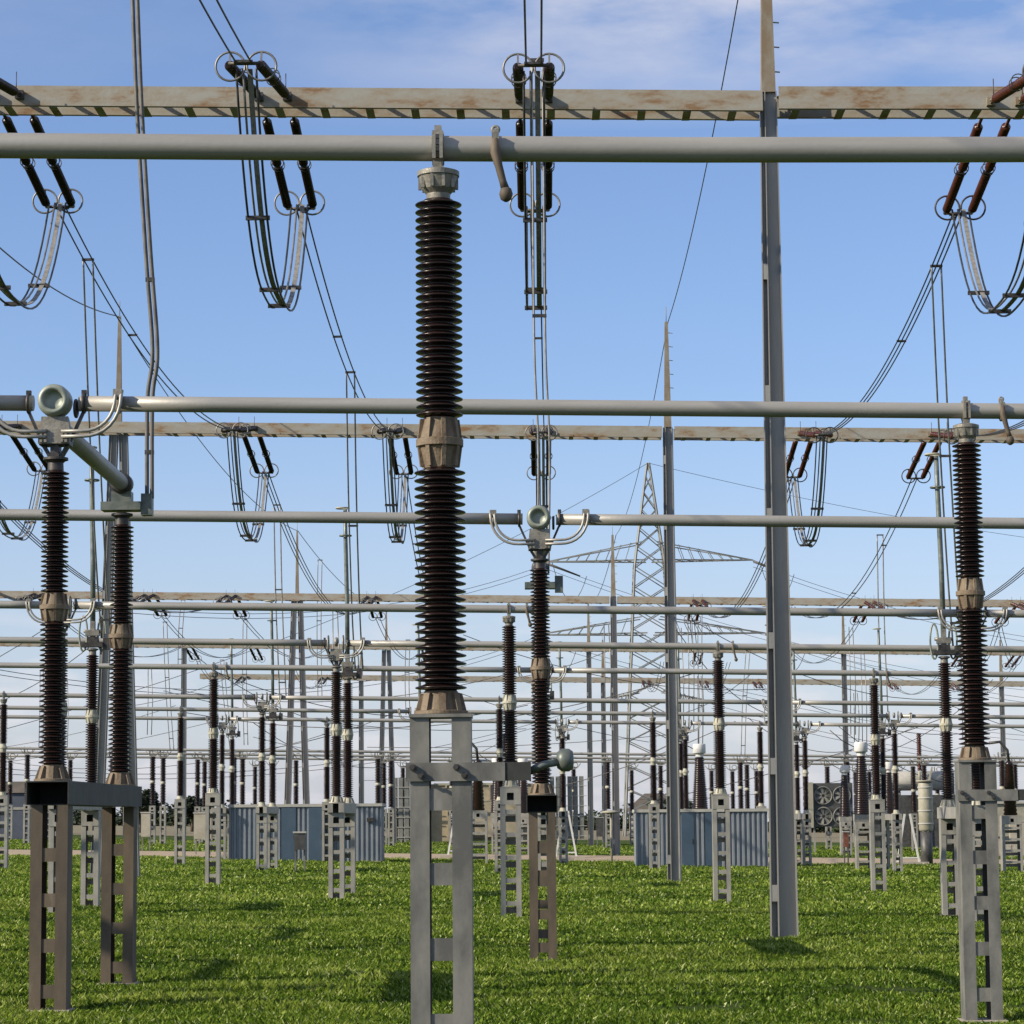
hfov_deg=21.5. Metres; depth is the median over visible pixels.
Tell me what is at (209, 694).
power line
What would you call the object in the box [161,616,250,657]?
overhead conductor
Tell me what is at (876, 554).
overhead conductor
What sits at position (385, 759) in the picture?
busbar
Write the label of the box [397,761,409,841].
post insulator
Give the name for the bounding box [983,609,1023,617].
busbar
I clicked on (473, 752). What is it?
busbar
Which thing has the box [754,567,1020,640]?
power line
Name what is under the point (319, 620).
dropper cable
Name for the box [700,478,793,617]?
overhead conductor
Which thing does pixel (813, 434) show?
strain insulator
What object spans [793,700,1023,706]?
busbar
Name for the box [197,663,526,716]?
connecting wire
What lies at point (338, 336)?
overhead conductor
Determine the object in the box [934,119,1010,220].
strain insulator
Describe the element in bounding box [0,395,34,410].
busbar
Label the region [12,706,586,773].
power line
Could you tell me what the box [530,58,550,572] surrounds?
dropper cable
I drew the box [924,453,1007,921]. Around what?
disconnector
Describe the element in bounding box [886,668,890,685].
earthing stud
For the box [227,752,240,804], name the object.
post insulator
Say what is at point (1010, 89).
strain insulator
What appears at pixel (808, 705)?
power line
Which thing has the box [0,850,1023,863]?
track
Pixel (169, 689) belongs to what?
dropper cable
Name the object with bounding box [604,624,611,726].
dropper cable
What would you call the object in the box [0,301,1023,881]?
steel gantry
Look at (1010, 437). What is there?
earthing stud
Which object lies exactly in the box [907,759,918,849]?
post insulator
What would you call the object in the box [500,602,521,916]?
post insulator
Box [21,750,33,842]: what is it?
post insulator
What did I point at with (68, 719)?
dropper cable
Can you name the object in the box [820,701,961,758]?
connecting wire
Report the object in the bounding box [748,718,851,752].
connecting wire
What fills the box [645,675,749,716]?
connecting wire
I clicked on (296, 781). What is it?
post insulator
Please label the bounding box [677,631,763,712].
connecting wire
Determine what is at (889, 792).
current transformer
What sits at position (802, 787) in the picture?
connecting wire
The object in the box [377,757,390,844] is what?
post insulator
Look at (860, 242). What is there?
sky
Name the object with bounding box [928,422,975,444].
strain insulator
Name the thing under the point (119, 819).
treeline
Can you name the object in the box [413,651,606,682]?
connecting wire
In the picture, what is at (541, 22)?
overhead conductor
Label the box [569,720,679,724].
busbar
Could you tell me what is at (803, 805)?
post insulator
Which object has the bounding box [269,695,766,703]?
busbar
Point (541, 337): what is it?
overhead conductor
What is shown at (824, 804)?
cooling fan bank
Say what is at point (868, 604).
strain insulator
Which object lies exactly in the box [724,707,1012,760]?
power line
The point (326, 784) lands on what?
post insulator
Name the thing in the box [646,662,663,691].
overhead conductor
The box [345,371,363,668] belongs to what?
dropper cable
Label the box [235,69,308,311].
jumper loop
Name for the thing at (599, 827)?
control cabinet
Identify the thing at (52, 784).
disconnector
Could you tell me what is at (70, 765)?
post insulator
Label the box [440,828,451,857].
frame stand
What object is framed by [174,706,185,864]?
post insulator
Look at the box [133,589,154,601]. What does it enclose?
strain insulator
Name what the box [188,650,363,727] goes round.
connecting wire
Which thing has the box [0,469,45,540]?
jumper loop
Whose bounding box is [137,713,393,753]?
connecting wire
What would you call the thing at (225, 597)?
strain insulator
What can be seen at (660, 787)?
post insulator
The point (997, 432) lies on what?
overhead conductor
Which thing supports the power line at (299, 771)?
attached to the lattice pylon
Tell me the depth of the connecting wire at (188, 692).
206.10 m
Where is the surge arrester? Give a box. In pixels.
[916,767,933,863]
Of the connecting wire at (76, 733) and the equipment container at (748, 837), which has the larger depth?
the connecting wire at (76, 733)
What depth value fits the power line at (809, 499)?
351.56 m
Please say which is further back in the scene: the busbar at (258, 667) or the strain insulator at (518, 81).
the busbar at (258, 667)
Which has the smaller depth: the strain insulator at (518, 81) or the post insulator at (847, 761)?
the strain insulator at (518, 81)
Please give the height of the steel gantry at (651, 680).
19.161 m
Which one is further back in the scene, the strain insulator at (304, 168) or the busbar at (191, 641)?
the busbar at (191, 641)
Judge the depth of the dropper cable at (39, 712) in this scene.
185.36 m
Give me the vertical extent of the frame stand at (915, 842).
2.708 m
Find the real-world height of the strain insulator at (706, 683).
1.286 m
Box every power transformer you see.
[395,735,586,840]
[868,734,954,846]
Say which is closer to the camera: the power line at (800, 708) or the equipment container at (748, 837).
the equipment container at (748, 837)
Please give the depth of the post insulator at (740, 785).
180.82 m
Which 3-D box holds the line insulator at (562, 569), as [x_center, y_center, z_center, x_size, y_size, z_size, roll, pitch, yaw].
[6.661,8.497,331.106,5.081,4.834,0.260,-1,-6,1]
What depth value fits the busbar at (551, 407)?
28.14 m
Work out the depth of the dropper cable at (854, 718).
158.56 m
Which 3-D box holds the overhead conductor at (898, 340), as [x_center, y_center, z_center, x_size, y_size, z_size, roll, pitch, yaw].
[9.093,-3.690,67.405,0.220,1.022,29.309,-1,-6,1]
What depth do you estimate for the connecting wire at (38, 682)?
154.99 m
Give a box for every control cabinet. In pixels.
[140,812,151,850]
[193,812,211,853]
[293,831,306,870]
[596,817,603,846]
[842,831,848,862]
[1009,821,1023,859]
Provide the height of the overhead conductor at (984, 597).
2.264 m
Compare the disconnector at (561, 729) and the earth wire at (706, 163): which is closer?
the earth wire at (706, 163)
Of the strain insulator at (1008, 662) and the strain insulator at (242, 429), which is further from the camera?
the strain insulator at (1008, 662)
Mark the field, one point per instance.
(820, 837)
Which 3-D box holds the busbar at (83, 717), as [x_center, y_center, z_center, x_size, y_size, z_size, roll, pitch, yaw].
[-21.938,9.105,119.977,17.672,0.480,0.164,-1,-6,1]
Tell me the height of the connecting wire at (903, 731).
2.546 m
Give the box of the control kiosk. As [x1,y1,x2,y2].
[975,801,1023,855]
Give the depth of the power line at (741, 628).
359.23 m
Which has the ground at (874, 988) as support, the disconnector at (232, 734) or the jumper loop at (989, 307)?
the disconnector at (232, 734)
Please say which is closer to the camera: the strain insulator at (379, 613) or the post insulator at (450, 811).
the strain insulator at (379, 613)
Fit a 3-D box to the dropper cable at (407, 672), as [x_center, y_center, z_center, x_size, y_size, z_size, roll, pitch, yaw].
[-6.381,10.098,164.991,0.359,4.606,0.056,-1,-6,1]
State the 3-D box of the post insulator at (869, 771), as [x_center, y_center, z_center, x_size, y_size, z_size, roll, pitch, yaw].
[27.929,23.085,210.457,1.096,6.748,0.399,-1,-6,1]
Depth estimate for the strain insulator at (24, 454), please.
90.56 m
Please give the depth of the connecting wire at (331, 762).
162.22 m
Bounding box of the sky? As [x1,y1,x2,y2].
[0,0,1023,820]
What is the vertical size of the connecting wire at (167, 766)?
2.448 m
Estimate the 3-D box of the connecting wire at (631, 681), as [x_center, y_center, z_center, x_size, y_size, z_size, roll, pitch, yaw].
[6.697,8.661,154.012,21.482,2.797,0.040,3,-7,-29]
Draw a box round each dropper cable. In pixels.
[39,672,43,744]
[67,679,68,751]
[82,258,110,637]
[131,0,159,498]
[147,669,152,734]
[163,622,173,749]
[178,600,184,660]
[220,660,230,746]
[242,620,247,744]
[273,504,286,694]
[317,564,321,695]
[332,612,339,713]
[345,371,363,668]
[405,647,409,708]
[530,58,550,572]
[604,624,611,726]
[677,628,683,734]
[687,615,693,730]
[697,621,703,711]
[697,676,703,743]
[741,650,749,754]
[848,627,855,734]
[853,693,859,741]
[860,651,866,741]
[876,534,887,711]
[930,265,961,645]
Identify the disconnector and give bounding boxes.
[0,384,153,1011]
[25,446,109,912]
[206,638,239,859]
[242,600,282,869]
[307,507,364,898]
[398,624,420,720]
[489,505,589,960]
[517,551,566,886]
[547,641,577,863]
[677,642,700,808]
[761,605,800,818]
[791,643,820,865]
[872,628,911,871]
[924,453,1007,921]
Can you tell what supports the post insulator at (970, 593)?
on the ground at (874, 988)
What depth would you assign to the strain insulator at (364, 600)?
149.04 m
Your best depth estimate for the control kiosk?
166.59 m
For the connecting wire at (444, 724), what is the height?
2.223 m
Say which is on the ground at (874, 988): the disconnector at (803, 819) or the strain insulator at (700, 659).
the disconnector at (803, 819)
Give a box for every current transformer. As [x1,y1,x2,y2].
[473,749,499,854]
[518,758,528,854]
[679,740,707,812]
[822,757,851,854]
[830,730,869,868]
[865,753,896,858]
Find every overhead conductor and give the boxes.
[0,593,135,611]
[1,502,222,612]
[61,209,233,429]
[69,625,185,656]
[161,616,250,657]
[194,657,239,687]
[199,0,250,61]
[241,617,326,658]
[263,474,358,614]
[297,211,389,430]
[375,618,423,659]
[402,478,424,595]
[523,0,542,63]
[530,214,544,432]
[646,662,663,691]
[690,621,702,661]
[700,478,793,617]
[791,479,916,617]
[791,622,859,662]
[820,216,961,434]
[880,567,1023,619]
[894,677,938,694]
[956,666,1016,692]
[979,420,1023,435]
[984,624,1000,662]
[997,626,1023,664]
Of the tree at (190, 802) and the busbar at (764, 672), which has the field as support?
the tree at (190, 802)
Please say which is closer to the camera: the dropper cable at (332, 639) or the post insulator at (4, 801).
the post insulator at (4, 801)
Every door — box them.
[281,808,295,860]
[309,807,321,860]
[681,813,693,865]
[705,813,717,865]
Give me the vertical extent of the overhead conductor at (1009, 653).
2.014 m
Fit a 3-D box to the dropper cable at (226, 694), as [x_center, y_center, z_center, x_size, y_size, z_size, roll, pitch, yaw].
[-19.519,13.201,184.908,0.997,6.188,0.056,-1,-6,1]
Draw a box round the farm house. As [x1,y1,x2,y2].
[627,793,665,832]
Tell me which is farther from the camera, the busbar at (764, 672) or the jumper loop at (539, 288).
the busbar at (764, 672)
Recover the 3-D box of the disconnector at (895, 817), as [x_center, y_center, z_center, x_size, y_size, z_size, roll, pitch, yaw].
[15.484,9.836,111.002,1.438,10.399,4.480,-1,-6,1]
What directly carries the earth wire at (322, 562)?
attached to the steel gantry at (302, 598)
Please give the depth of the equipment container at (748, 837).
116.70 m
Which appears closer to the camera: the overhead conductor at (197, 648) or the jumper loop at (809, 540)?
the jumper loop at (809, 540)
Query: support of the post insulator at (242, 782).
on the ground at (874, 988)
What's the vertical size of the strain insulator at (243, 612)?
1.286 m
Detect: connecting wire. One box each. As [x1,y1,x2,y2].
[6,648,87,698]
[7,705,175,746]
[7,718,224,761]
[10,732,330,768]
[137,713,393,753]
[138,679,224,704]
[165,691,516,730]
[169,675,502,701]
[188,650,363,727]
[188,674,691,728]
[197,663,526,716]
[254,723,390,767]
[254,737,405,763]
[367,732,690,747]
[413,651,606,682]
[416,677,646,741]
[464,635,764,689]
[485,721,735,801]
[638,746,963,799]
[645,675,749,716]
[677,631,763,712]
[691,714,953,792]
[696,622,959,699]
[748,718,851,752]
[809,705,1001,734]
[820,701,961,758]
[830,679,992,757]
[839,727,971,785]
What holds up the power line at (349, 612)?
attached to the lattice pylon
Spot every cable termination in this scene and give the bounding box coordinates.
[472,742,487,862]
[989,741,1022,871]
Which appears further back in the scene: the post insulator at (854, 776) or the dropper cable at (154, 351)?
the post insulator at (854, 776)
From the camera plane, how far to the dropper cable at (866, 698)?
168.09 m
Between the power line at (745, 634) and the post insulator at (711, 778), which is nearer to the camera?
the post insulator at (711, 778)
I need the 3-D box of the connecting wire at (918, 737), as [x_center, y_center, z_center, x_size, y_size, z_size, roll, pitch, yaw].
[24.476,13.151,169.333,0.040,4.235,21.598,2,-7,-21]
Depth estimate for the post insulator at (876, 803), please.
77.50 m
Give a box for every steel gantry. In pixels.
[0,0,1023,938]
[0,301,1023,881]
[0,526,1023,854]
[0,604,1023,845]
[200,634,1023,841]
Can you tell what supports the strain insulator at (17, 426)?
attached to the steel gantry at (118, 431)
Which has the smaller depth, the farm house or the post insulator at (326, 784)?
the post insulator at (326, 784)
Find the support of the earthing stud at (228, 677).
hanging from the busbar at (258, 667)
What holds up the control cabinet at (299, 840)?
on the ground at (874, 988)
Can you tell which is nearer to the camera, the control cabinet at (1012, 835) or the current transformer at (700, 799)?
the current transformer at (700, 799)
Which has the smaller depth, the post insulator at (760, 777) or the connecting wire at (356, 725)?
the post insulator at (760, 777)
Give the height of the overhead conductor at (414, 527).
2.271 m
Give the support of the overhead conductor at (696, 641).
attached to the strain insulator at (696, 618)
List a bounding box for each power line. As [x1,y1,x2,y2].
[1,639,530,690]
[2,653,503,694]
[7,464,645,728]
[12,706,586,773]
[13,715,573,778]
[72,569,531,613]
[72,575,527,618]
[550,570,1020,689]
[551,566,921,670]
[571,652,1017,739]
[591,653,1023,735]
[650,463,1019,536]
[711,708,956,759]
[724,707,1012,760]
[753,562,1023,636]
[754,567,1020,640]
[765,635,1023,697]
[810,654,1018,701]
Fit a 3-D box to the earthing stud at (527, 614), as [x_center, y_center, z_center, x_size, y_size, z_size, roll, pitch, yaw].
[0.345,2.106,55.386,0.142,0.525,0.276,-1,-6,1]
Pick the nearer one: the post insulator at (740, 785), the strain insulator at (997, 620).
the strain insulator at (997, 620)
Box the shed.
[0,781,48,838]
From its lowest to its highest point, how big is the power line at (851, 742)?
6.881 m
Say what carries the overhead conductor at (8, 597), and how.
attached to the strain insulator at (137, 599)
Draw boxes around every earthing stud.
[225,662,229,679]
[490,125,512,201]
[525,602,531,626]
[732,641,737,661]
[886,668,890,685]
[998,396,1013,444]
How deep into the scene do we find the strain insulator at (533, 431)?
82.46 m
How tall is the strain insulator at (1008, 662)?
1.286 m
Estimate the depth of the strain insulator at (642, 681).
233.05 m
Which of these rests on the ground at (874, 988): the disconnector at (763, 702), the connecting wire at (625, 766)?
the disconnector at (763, 702)
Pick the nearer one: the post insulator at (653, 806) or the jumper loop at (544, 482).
the jumper loop at (544, 482)
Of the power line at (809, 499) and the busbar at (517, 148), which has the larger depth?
the power line at (809, 499)
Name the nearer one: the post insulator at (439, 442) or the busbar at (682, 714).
the post insulator at (439, 442)
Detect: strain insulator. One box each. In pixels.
[0,72,23,98]
[0,415,21,429]
[2,116,82,213]
[10,436,47,475]
[16,593,41,600]
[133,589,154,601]
[147,591,169,618]
[187,648,201,661]
[213,595,236,602]
[214,51,291,101]
[216,417,257,437]
[229,601,249,619]
[233,676,247,684]
[242,437,278,477]
[249,649,264,662]
[262,117,324,215]
[315,677,327,685]
[357,591,376,603]
[368,593,385,620]
[371,418,404,439]
[387,438,417,478]
[502,53,564,102]
[509,119,560,217]
[525,425,557,440]
[526,439,555,479]
[641,679,652,688]
[684,596,701,623]
[690,653,702,666]
[692,599,710,606]
[699,677,710,689]
[752,678,764,687]
[786,441,813,481]
[797,421,837,442]
[850,606,869,624]
[863,600,887,608]
[885,682,900,691]
[901,442,941,482]
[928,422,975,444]
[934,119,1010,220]
[949,658,960,668]
[949,683,961,691]
[986,65,1023,106]
[991,599,1015,625]
[1002,656,1020,669]
[1009,602,1023,609]
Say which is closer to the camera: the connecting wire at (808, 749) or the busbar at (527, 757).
the connecting wire at (808, 749)
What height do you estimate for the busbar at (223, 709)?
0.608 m
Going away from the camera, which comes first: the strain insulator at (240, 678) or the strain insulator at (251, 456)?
the strain insulator at (251, 456)
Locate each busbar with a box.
[0,133,1023,162]
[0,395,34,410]
[0,509,522,524]
[0,601,40,608]
[0,637,326,645]
[0,662,530,672]
[0,693,255,699]
[0,706,409,712]
[0,715,209,720]
[6,751,1023,762]
[6,755,1023,766]
[7,747,1023,758]
[73,601,959,616]
[78,396,1023,418]
[227,717,556,723]
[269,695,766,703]
[346,640,1023,652]
[467,710,887,717]
[550,668,1023,676]
[556,514,1023,528]
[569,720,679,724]
[690,721,798,725]
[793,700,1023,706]
[810,723,1023,727]
[900,714,1023,718]
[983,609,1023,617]
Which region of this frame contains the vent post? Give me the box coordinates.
[601,810,620,861]
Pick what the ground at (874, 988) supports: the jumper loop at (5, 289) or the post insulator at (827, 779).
the post insulator at (827, 779)
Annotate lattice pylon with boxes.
[547,463,765,835]
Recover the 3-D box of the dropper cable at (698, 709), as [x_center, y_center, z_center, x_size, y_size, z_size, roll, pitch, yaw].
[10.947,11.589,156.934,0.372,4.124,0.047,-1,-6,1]
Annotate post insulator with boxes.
[0,691,8,867]
[7,754,17,839]
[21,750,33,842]
[64,754,77,780]
[146,751,159,844]
[156,751,171,843]
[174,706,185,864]
[191,752,203,843]
[198,755,209,842]
[205,662,220,884]
[211,760,219,840]
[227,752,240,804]
[235,752,250,803]
[249,760,259,803]
[293,753,301,803]
[322,716,330,860]
[370,753,384,802]
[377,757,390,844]
[384,753,398,845]
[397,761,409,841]
[406,125,573,1023]
[445,758,451,843]
[494,696,506,872]
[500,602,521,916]
[571,763,580,843]
[600,755,611,847]
[625,763,638,843]
[649,710,659,868]
[656,760,665,808]
[705,764,715,808]
[711,641,730,902]
[726,765,737,808]
[733,757,746,808]
[742,757,752,808]
[750,764,758,808]
[756,721,766,808]
[799,761,812,847]
[820,761,833,848]
[841,754,852,850]
[849,765,859,846]
[866,765,871,795]
[869,668,886,890]
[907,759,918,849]
[916,758,931,831]
[930,766,941,847]
[952,396,1023,1022]
[952,766,954,794]
[993,752,1010,788]
[1011,756,1021,788]
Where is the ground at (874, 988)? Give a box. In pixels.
[0,816,1023,1023]
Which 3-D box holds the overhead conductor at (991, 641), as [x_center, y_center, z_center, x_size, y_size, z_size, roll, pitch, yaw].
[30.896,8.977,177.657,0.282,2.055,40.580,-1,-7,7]
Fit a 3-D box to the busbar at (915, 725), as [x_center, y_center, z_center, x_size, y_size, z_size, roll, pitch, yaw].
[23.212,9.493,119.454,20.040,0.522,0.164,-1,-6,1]
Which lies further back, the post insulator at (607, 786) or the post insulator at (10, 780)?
the post insulator at (10, 780)
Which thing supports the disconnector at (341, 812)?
on the ground at (874, 988)
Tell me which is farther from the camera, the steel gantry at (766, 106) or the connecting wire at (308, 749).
the connecting wire at (308, 749)
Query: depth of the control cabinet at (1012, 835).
148.47 m
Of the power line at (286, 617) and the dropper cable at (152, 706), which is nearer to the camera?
the dropper cable at (152, 706)
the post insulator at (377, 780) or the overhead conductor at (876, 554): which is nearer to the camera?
the overhead conductor at (876, 554)
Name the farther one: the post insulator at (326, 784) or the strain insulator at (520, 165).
the post insulator at (326, 784)
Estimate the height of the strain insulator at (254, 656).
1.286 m
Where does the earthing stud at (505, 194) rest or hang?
hanging from the busbar at (517, 148)
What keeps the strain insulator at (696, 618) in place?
attached to the steel gantry at (302, 598)
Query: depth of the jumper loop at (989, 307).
50.42 m
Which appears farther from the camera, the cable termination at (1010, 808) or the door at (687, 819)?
the door at (687, 819)
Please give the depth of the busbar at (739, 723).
119.55 m
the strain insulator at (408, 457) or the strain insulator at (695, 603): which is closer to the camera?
the strain insulator at (408, 457)
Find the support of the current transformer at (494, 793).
on the ground at (874, 988)
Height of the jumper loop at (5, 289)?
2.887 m
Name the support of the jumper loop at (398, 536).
hanging from the strain insulator at (408, 457)
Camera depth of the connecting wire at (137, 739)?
212.44 m
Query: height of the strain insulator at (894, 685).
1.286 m
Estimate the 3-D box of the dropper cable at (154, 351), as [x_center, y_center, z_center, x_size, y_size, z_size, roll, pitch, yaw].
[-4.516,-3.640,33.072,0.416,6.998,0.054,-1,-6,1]
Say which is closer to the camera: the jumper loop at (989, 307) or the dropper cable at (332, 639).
the jumper loop at (989, 307)
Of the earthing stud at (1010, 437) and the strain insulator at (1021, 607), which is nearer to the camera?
the earthing stud at (1010, 437)
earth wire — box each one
[0,247,114,315]
[121,322,297,530]
[298,531,353,593]
[598,536,615,594]
[616,346,663,534]
[668,0,737,321]
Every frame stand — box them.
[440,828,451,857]
[556,811,584,859]
[890,814,928,863]
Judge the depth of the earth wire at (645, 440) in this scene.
108.26 m
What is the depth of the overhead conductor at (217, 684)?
218.99 m
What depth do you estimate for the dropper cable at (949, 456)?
57.45 m
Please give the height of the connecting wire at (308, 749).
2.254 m
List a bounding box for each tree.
[120,789,160,832]
[172,795,213,831]
[645,796,692,808]
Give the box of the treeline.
[73,800,866,832]
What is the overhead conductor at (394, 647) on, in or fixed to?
attached to the strain insulator at (379, 613)
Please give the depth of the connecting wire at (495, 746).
175.64 m
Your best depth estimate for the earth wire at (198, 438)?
110.66 m
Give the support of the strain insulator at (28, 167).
attached to the steel gantry at (766, 106)
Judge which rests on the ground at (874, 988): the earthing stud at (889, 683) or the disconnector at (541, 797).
the disconnector at (541, 797)
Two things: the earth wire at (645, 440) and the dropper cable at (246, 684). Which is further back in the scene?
the dropper cable at (246, 684)
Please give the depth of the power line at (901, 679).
347.61 m
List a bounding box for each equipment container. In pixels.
[228,803,385,861]
[632,808,768,866]
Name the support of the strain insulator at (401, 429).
attached to the steel gantry at (118, 431)
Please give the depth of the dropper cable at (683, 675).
141.77 m
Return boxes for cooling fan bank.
[808,782,852,852]
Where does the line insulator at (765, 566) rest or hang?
attached to the lattice pylon
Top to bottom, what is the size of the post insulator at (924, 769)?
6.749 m
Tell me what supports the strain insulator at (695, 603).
attached to the steel gantry at (302, 598)
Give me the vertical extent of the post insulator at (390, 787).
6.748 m
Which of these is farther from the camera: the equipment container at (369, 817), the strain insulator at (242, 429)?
the equipment container at (369, 817)
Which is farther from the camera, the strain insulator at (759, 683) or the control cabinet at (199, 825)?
the strain insulator at (759, 683)
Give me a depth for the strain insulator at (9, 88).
46.65 m
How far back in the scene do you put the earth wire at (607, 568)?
167.05 m
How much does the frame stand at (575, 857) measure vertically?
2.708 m
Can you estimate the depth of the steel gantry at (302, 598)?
152.51 m
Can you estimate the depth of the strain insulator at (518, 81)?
43.06 m
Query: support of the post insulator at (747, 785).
on the ground at (874, 988)
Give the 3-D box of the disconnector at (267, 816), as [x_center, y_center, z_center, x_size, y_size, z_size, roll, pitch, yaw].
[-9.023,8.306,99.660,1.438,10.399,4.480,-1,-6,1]
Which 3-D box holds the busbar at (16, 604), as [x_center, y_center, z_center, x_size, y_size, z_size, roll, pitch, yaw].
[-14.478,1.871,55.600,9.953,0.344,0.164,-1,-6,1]
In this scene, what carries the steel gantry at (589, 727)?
on the ground at (874, 988)
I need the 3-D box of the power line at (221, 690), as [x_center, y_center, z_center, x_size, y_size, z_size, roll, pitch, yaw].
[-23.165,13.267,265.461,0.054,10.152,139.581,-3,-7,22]
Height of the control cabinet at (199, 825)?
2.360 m
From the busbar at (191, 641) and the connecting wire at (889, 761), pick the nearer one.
the busbar at (191, 641)
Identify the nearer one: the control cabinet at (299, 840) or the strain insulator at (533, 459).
the strain insulator at (533, 459)
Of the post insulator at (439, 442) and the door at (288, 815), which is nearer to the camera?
the post insulator at (439, 442)
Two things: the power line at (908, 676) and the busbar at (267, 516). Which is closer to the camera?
the busbar at (267, 516)
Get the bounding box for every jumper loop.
[0,202,66,309]
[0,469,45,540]
[226,431,268,542]
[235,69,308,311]
[382,433,408,543]
[522,70,546,310]
[535,434,547,528]
[788,436,827,547]
[951,209,1023,316]
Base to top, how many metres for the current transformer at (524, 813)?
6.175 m
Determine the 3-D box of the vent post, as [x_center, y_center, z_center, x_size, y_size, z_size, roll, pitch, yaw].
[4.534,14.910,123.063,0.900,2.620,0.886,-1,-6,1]
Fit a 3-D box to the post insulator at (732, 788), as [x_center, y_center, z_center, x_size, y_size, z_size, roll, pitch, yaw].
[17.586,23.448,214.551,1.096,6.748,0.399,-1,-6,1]
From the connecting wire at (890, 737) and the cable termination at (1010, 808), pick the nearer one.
the cable termination at (1010, 808)
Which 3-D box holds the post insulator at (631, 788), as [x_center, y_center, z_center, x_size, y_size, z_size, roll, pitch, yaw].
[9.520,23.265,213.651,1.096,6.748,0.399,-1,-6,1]
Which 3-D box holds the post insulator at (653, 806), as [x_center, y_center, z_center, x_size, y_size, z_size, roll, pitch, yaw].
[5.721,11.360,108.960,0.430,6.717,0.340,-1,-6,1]
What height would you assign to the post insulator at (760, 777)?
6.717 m
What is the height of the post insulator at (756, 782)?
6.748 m
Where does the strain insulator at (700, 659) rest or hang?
attached to the steel gantry at (589, 727)
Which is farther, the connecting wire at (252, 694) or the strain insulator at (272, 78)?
the connecting wire at (252, 694)
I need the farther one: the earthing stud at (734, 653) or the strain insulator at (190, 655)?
the strain insulator at (190, 655)
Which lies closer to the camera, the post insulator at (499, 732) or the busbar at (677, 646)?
the busbar at (677, 646)
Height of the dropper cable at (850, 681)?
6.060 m
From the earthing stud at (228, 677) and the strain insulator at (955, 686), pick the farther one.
the strain insulator at (955, 686)
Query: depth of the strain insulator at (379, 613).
157.61 m
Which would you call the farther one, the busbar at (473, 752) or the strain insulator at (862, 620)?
the busbar at (473, 752)
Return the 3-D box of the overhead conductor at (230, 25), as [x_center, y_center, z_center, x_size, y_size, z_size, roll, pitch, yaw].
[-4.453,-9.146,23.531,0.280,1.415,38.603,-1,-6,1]
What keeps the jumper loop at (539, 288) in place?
hanging from the strain insulator at (518, 81)
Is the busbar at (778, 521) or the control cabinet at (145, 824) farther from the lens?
the control cabinet at (145, 824)
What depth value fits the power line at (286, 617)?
260.35 m
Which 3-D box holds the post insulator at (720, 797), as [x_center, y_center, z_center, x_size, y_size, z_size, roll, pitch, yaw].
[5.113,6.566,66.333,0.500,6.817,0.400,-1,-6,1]
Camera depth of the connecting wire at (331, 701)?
152.66 m
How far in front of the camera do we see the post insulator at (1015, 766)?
178.72 m
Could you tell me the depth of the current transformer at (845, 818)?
158.64 m
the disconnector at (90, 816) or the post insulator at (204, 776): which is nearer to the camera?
the disconnector at (90, 816)
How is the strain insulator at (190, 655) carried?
attached to the steel gantry at (589, 727)
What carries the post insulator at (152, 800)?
on the ground at (874, 988)
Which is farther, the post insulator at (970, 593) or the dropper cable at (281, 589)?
the dropper cable at (281, 589)
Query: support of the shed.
on the ground at (874, 988)
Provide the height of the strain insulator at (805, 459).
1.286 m
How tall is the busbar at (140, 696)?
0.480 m
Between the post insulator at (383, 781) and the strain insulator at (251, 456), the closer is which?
the strain insulator at (251, 456)
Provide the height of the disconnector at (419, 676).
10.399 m
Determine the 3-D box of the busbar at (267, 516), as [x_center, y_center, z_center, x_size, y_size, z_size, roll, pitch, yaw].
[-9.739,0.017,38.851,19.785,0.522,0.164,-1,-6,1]
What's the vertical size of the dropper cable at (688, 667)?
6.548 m
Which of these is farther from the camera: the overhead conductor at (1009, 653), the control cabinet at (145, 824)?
the overhead conductor at (1009, 653)
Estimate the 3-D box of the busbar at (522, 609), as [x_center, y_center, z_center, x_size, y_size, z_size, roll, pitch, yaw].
[0.077,1.996,55.431,18.202,0.493,0.164,-1,-6,1]
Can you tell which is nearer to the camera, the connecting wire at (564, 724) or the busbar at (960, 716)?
the busbar at (960, 716)
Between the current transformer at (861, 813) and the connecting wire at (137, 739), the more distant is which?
the connecting wire at (137, 739)
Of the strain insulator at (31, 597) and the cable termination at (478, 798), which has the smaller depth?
the cable termination at (478, 798)
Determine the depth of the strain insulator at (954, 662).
203.17 m
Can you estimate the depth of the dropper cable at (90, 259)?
57.53 m
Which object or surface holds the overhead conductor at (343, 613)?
attached to the strain insulator at (251, 456)
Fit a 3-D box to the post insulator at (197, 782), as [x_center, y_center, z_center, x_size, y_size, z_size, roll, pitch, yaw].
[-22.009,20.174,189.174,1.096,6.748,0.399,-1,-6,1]
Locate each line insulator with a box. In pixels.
[546,562,586,595]
[753,560,793,585]
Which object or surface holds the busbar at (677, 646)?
attached to the post insulator at (720, 797)
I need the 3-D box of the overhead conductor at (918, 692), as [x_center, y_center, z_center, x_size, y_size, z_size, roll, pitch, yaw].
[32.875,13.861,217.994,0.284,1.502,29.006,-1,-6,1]
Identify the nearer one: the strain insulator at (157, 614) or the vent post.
the vent post
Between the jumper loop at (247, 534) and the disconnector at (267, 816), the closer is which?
the jumper loop at (247, 534)
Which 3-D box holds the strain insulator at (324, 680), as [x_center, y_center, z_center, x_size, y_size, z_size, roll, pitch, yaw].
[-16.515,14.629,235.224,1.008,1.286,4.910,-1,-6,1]
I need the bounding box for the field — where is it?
[73,824,866,842]

